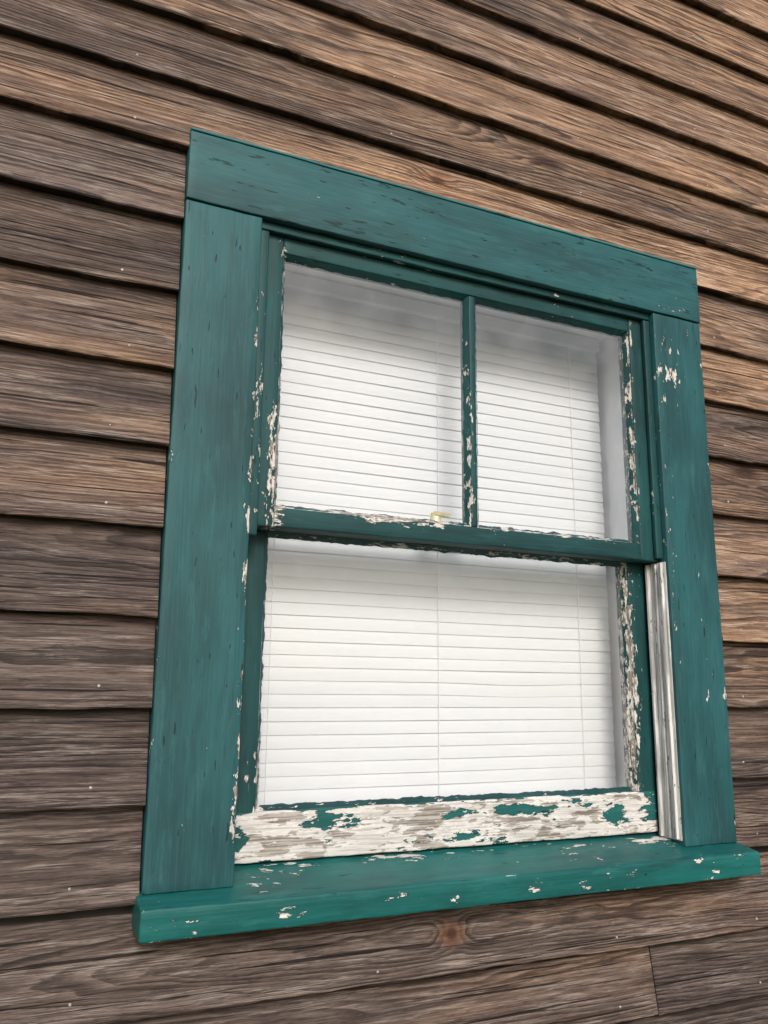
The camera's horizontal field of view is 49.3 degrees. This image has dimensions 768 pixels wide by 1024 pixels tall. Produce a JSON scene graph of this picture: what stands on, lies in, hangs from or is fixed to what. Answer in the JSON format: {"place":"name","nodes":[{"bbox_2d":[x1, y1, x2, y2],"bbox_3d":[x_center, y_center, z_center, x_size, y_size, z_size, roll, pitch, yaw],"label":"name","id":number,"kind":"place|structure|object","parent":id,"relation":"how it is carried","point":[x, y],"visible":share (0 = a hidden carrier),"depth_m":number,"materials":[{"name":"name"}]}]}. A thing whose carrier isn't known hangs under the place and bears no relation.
{"place":"outdoors","nodes":[
{"label":"outdoors","id":0,"kind":"place"},
{"bbox_3d":[0.124,-1.303,1.733,0.800,1.820,0.174,6,-13,-24],"label":"clapboard wall","id":1,"kind":"object","parent":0,"visible":0},
{"bbox_2d":[184,130,699,323],"bbox_3d":[0.158,-0.470,1.464,1.002,0.114,0.034,6,-13,-24],"label":"head casing","id":2,"kind":"object","parent":1,"relation":"attached to","point":[273,188],"visible":0.87,"depth_m":1.41,"materials":[{"name":"teal wood"}]},
{"bbox_2d":[190,127,696,269],"bbox_3d":[0.159,-0.527,1.475,1.001,0.005,0.035,6,-13,-24],"label":"drip cap","id":3,"kind":"object","parent":2,"relation":"on","point":[412,189],"visible":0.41,"depth_m":1.42,"materials":[{"name":"teal paint"}]},
{"bbox_2d":[262,221,648,320],"bbox_3d":[0.157,-0.407,1.452,0.766,0.014,0.011,6,-13,-24],"label":"top stop","id":4,"kind":"object","parent":2,"relation":"attached to","point":[292,233],"visible":0.98,"depth_m":1.43,"materials":[{"name":"teal paint"}]},
{"bbox_2d":[640,320,662,558],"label":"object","id":5,"kind":"object","parent":4,"relation":"hanging from","point":[651,449],"visible":1,"depth_m":1.55,"materials":[{"name":"teal paint"}]},
{"bbox_2d":[284,237,627,336],"bbox_3d":[0.147,-0.390,1.470,0.683,0.039,0.034,6,-13,-24],"label":"sash top rail","id":6,"kind":"object","parent":2,"relation":"attached to","point":[328,255],"visible":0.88,"depth_m":1.44,"materials":[{"name":"teal paint"}]},
{"bbox_2d":[284,254,467,300],"bbox_3d":[-0.008,-0.386,1.386,0.334,0.008,0.010,6,-13,-24],"label":"putty","id":7,"kind":"object","parent":6,"relation":"attached to","point":[362,274],"visible":1,"depth_m":1.38,"materials":[{"name":"teal paint"}]},
{"bbox_2d":[475,297,626,335],"bbox_3d":[0.308,-0.353,1.527,0.336,0.008,0.010,6,-13,-24],"label":"putty","id":8,"kind":"object","parent":6,"relation":"attached to","point":[533,313],"visible":1,"depth_m":1.52,"materials":[{"name":"teal paint"}]},
{"bbox_2d":[284,263,609,341],"bbox_3d":[0.102,-0.398,1.573,0.797,0.015,0.104,6,-13,-24],"label":"head jamb","id":9,"kind":"object","parent":1,"relation":"attached to","point":[411,295],"visible":0.07,"depth_m":1.55,"materials":[{"name":"white paint"}]},
{"bbox_2d":[255,271,615,804],"bbox_3d":[0.093,0.061,1.481,0.748,0.915,0.037,6,-13,-24],"label":"window blind","id":10,"kind":"object","parent":9,"relation":"hanging from","point":[395,673],"depth_m":1.48,"materials":[{"name":"white plastic"}]},
{"bbox_3d":[0.085,0.527,1.397,0.787,0.025,0.144,6,-13,-24],"label":"interior stool","id":11,"kind":"object","parent":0,"visible":0},
{"bbox_2d":[595,336,627,786],"bbox_3d":[0.453,0.118,1.630,0.015,0.963,0.104,6,-13,-24],"label":"jamb","id":12,"kind":"object","parent":11,"relation":"on","point":[612,459],"visible":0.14,"depth_m":1.65,"materials":[{"name":"white paint"}]},
{"bbox_3d":[-1.715,0.705,6.030,9.500,4.000,0.149,6,-13,-24],"label":"back wall","id":13,"kind":"object","parent":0,"visible":0},
{"bbox_3d":[-0.653,-2.467,4.376,9.900,1.500,5.550,6,-13,-24],"label":"roof","id":14,"kind":"object","parent":13,"relation":"on","visible":0},
{"bbox_2d":[0,0,767,1023],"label":"clapboards","id":15,"kind":"object","parent":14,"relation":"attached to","point":[500,106],"visible":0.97,"depth_m":1.24,"materials":[{"name":"brown wood"}]},
{"bbox_2d":[68,35,760,1007],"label":"nail heads","id":16,"kind":"object","parent":15,"relation":"attached to","point":[378,971],"visible":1,"depth_m":1.23,"materials":[{"name":"metal"}]},
{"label":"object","id":17,"kind":"object","parent":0,"visible":0},
{"bbox_2d":[131,832,760,942],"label":"sill","id":18,"kind":"structure","parent":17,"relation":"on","point":[277,894],"depth_m":1.19,"materials":[{"name":"teal paint"}]},
{"bbox_2d":[139,200,261,893],"bbox_3d":[-0.250,0.015,1.175,0.118,0.960,0.031,6,-13,-24],"label":"casing","id":19,"kind":"object","parent":18,"relation":"on","point":[188,842],"visible":0.92,"depth_m":1.15,"materials":[{"name":"teal paint"}]},
{"bbox_2d":[249,230,268,535],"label":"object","id":20,"kind":"object","parent":19,"relation":"attached to","point":[254,493],"visible":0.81,"depth_m":1.24,"materials":[{"name":"teal paint"}]},
{"bbox_2d":[257,233,283,530],"bbox_3d":[-0.184,-0.210,1.278,0.042,0.476,0.034,6,-13,-24],"label":"sash left stile","id":21,"kind":"object","parent":19,"relation":"attached to","point":[270,396],"visible":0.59,"depth_m":1.26,"materials":[{"name":"teal paint"}]},
{"bbox_2d":[274,256,285,505],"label":"putty","id":22,"kind":"object","parent":21,"relation":"attached to","point":[279,390],"visible":1,"depth_m":1.27,"materials":[{"name":"teal paint"}]},
{"bbox_2d":[237,530,265,812],"bbox_3d":[-0.204,0.242,1.219,0.042,0.501,0.035,6,-13,-24],"label":"sash left stile","id":23,"kind":"object","parent":18,"relation":"on","point":[247,770],"visible":0.34,"depth_m":1.21,"materials":[{"name":"teal paint"}]},
{"bbox_2d":[266,532,625,566],"bbox_3d":[0.131,0.067,1.401,0.682,0.009,0.011,6,-13,-24],"label":"putty","id":24,"kind":"object","parent":23,"relation":"attached to","point":[490,554],"visible":1,"depth_m":1.38,"materials":[{"name":"teal paint"}]},
{"bbox_2d":[266,530,625,562],"bbox_3d":[0.127,0.048,1.414,0.682,0.035,0.035,6,-13,-24],"label":"sash top rail","id":25,"kind":"object","parent":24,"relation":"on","point":[445,546],"visible":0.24,"depth_m":1.38,"materials":[{"name":"teal paint"}]},
{"bbox_2d":[428,511,450,523],"bbox_3d":[0.092,0.014,1.404,0.043,0.026,0.030,6,-13,-24],"label":"sash lock","id":26,"kind":"object","parent":25,"relation":"on","point":[436,515],"visible":0.52,"depth_m":1.40,"materials":[{"name":"gold metal"}]},
{"bbox_2d":[268,507,640,561],"bbox_3d":[0.143,0.042,1.378,0.683,0.031,0.036,6,-13,-24],"label":"sash meeting rail","id":27,"kind":"object","parent":25,"relation":"attached to","point":[298,521],"visible":0.97,"depth_m":1.34,"materials":[{"name":"teal paint"}]},
{"bbox_2d":[274,504,470,526],"bbox_3d":[-0.012,0.005,1.304,0.334,0.009,0.010,6,-13,-24],"label":"putty","id":28,"kind":"object","parent":27,"relation":"on","point":[377,515],"visible":1,"depth_m":1.30,"materials":[{"name":"white paint"}]},
{"bbox_2d":[460,296,477,526],"bbox_3d":[0.144,-0.172,1.424,0.014,0.408,0.033,6,-13,-24],"label":"sash muntin","id":29,"kind":"object","parent":27,"relation":"on","point":[473,442],"visible":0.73,"depth_m":1.41,"materials":[{"name":"teal paint"}]},
{"bbox_2d":[462,296,470,525],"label":"putty","id":30,"kind":"object","parent":29,"relation":"attached to","point":[466,428],"visible":1,"depth_m":1.41,"materials":[{"name":"teal paint"}]},
{"bbox_2d":[475,300,478,525],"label":"putty","id":31,"kind":"object","parent":29,"relation":"attached to","point":[476,413],"visible":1,"depth_m":1.42,"materials":[{"name":"teal paint"}]},
{"bbox_2d":[478,525,637,542],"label":"putty","id":32,"kind":"object","parent":27,"relation":"on","point":[540,532],"visible":1,"depth_m":1.44,"materials":[{"name":"white paint"}]},
{"bbox_2d":[235,791,657,864],"bbox_3d":[0.122,0.488,1.320,0.763,0.070,0.039,6,-13,-24],"label":"sash bottom rail","id":33,"kind":"object","parent":18,"relation":"on","point":[281,835],"visible":0.84,"depth_m":1.28,"materials":[{"name":"paint"}]},
{"bbox_2d":[255,533,267,809],"bbox_3d":[-0.178,0.226,1.224,0.008,0.399,0.011,6,-13,-24],"label":"putty","id":34,"kind":"object","parent":33,"relation":"on","point":[261,674],"visible":1,"depth_m":1.22,"materials":[{"name":"teal paint"}]},
{"bbox_2d":[255,787,636,810],"bbox_3d":[0.127,0.449,1.320,0.682,0.009,0.011,6,-13,-24],"label":"putty","id":35,"kind":"object","parent":33,"relation":"on","point":[305,805],"visible":1,"depth_m":1.30,"materials":[{"name":"teal paint"}]},
{"bbox_2d":[620,564,637,790],"bbox_3d":[0.435,0.289,1.496,0.009,0.399,0.011,6,-13,-24],"label":"putty","id":36,"kind":"object","parent":33,"relation":"on","point":[628,676],"visible":1,"depth_m":1.50,"materials":[{"name":"white paint"}]},
{"bbox_2d":[615,562,655,791],"bbox_3d":[0.453,0.310,1.511,0.039,0.501,0.035,6,-13,-24],"label":"sash right stile","id":37,"kind":"object","parent":18,"relation":"on","point":[641,692],"visible":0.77,"depth_m":1.50,"materials":[{"name":"teal paint"}]},
{"bbox_2d":[645,565,664,835],"bbox_3d":[0.480,0.327,1.485,0.008,0.468,0.005,6,-13,-24],"label":"track rib","id":38,"kind":"object","parent":18,"relation":"on","point":[655,708],"visible":1,"depth_m":1.48,"materials":[{"name":"paint"}]},
{"bbox_2d":[643,562,672,840],"bbox_3d":[0.488,0.103,1.554,0.015,0.963,0.064,6,-13,-24],"label":"jamb","id":39,"kind":"object","parent":18,"relation":"on","point":[658,832],"visible":0.16,"depth_m":1.50,"materials":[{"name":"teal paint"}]},
{"bbox_2d":[618,318,658,563],"bbox_3d":[0.474,-0.142,1.571,0.042,0.477,0.034,6,-13,-24],"label":"sash right stile","id":40,"kind":"object","parent":39,"relation":"attached to","point":[641,455],"visible":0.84,"depth_m":1.55,"materials":[{"name":"teal paint"}]},
{"bbox_2d":[622,332,639,542],"bbox_3d":[0.456,-0.142,1.552,0.008,0.407,0.010,6,-13,-24],"label":"putty","id":41,"kind":"object","parent":40,"relation":"attached to","point":[631,450],"visible":1,"depth_m":1.55,"materials":[{"name":"teal paint"}]},
{"bbox_2d":[654,564,671,837],"bbox_3d":[0.489,0.324,1.470,0.004,0.468,0.003,6,-13,-24],"label":"track rib","id":42,"kind":"object","parent":18,"relation":"on","point":[663,708],"visible":1,"depth_m":1.47,"materials":[{"name":"paint"}]},
{"bbox_2d":[645,562,682,840],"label":"track","id":43,"kind":"structure","parent":18,"relation":"on","point":[660,720],"depth_m":1.47,"materials":[{"name":"metal"}]},
{"bbox_2d":[659,563,678,838],"bbox_3d":[0.495,0.321,1.455,0.006,0.468,0.004,6,-13,-24],"label":"track rib","id":44,"kind":"object","parent":18,"relation":"on","point":[669,703],"visible":1,"depth_m":1.45,"materials":[{"name":"paint"}]},
{"bbox_2d":[648,313,736,846],"bbox_3d":[0.554,0.098,1.532,0.118,0.959,0.031,6,-13,-24],"label":"casing","id":45,"kind":"object","parent":18,"relation":"on","point":[701,716],"visible":0.88,"depth_m":1.51,"materials":[{"name":"teal paint"}]},
{"label":"ground","id":46,"kind":"structure","parent":0,"visible":0},
{"bbox_3d":[-0.695,2.418,3.332,9.460,0.449,5.070,6,-13,-24],"label":"foundation","id":47,"kind":"object","parent":46,"relation":"on","visible":0},
{"bbox_2d":[0,223,181,925],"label":"sheathing","id":48,"kind":"object","parent":47,"relation":"on","point":[71,915],"depth_m":1.03,"materials":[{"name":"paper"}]},
{"bbox_2d":[749,846,767,852],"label":"sheathing","id":49,"kind":"object","parent":47,"relation":"on","point":[762,849],"depth_m":1.50,"materials":[{"name":"paper"}]}
]}

